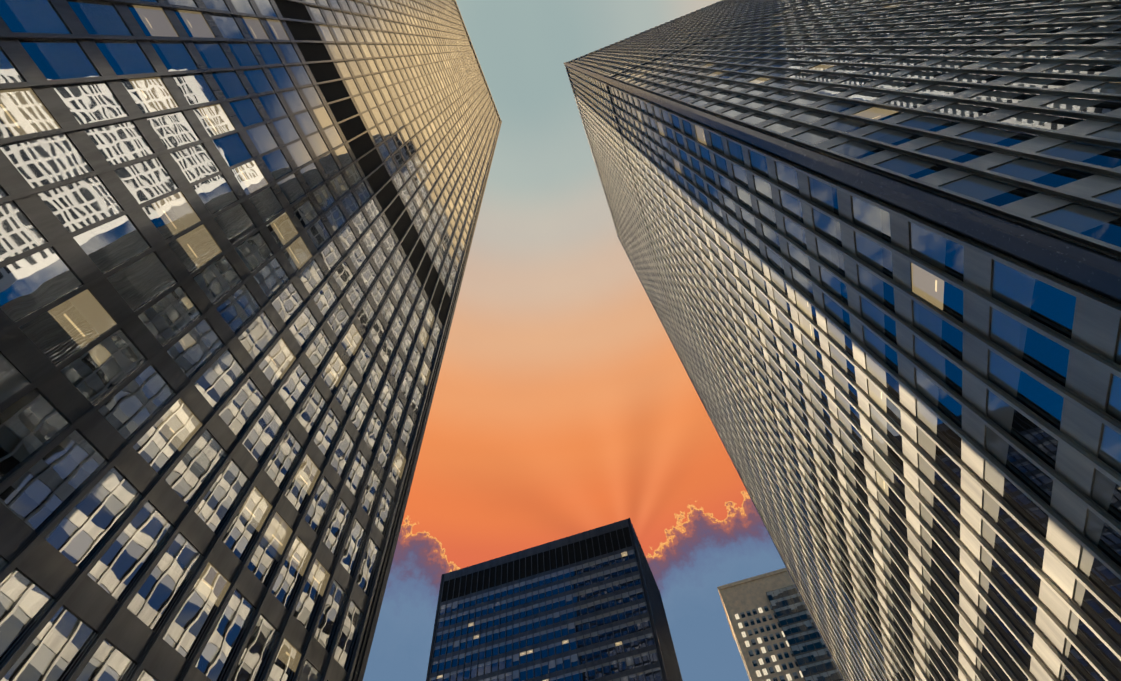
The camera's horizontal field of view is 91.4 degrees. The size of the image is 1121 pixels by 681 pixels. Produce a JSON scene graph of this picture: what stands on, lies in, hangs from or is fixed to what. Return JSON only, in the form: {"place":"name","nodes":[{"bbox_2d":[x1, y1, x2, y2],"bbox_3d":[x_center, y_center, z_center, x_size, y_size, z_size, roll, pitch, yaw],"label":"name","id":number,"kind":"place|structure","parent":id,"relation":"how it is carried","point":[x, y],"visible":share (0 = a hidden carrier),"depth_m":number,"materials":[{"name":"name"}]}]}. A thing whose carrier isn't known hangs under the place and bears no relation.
{"place":"outdoors","nodes":[
{"label":"outdoors","id":0,"kind":"place"},
{"bbox_2d":[363,0,785,680],"label":"sky","id":1,"kind":"structure","parent":0,"point":[564,405],"materials":[{"name":"orange"}]},
{"bbox_3d":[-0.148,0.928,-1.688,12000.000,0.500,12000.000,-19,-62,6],"label":"ground","id":2,"kind":"structure","parent":0,"visible":0},
{"bbox_2d":[0,0,501,680],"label":"tower","id":3,"kind":"structure","parent":2,"relation":"on","point":[236,236],"depth_m":23.07,"materials":[{"name":"black glass"}]},
{"bbox_2d":[426,518,682,680],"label":"tower","id":4,"kind":"structure","parent":2,"relation":"on","point":[586,605],"depth_m":127.42,"materials":[{"name":"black glass"}]},
{"bbox_2d":[717,568,842,680],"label":"building","id":5,"kind":"structure","parent":2,"relation":"on","point":[775,634],"depth_m":216.65,"materials":[{"name":"beige stone"}]},
{"bbox_2d":[564,0,1120,680],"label":"tower","id":6,"kind":"structure","parent":2,"relation":"on","point":[872,248],"depth_m":25.86,"materials":[{"name":"grey glass"}]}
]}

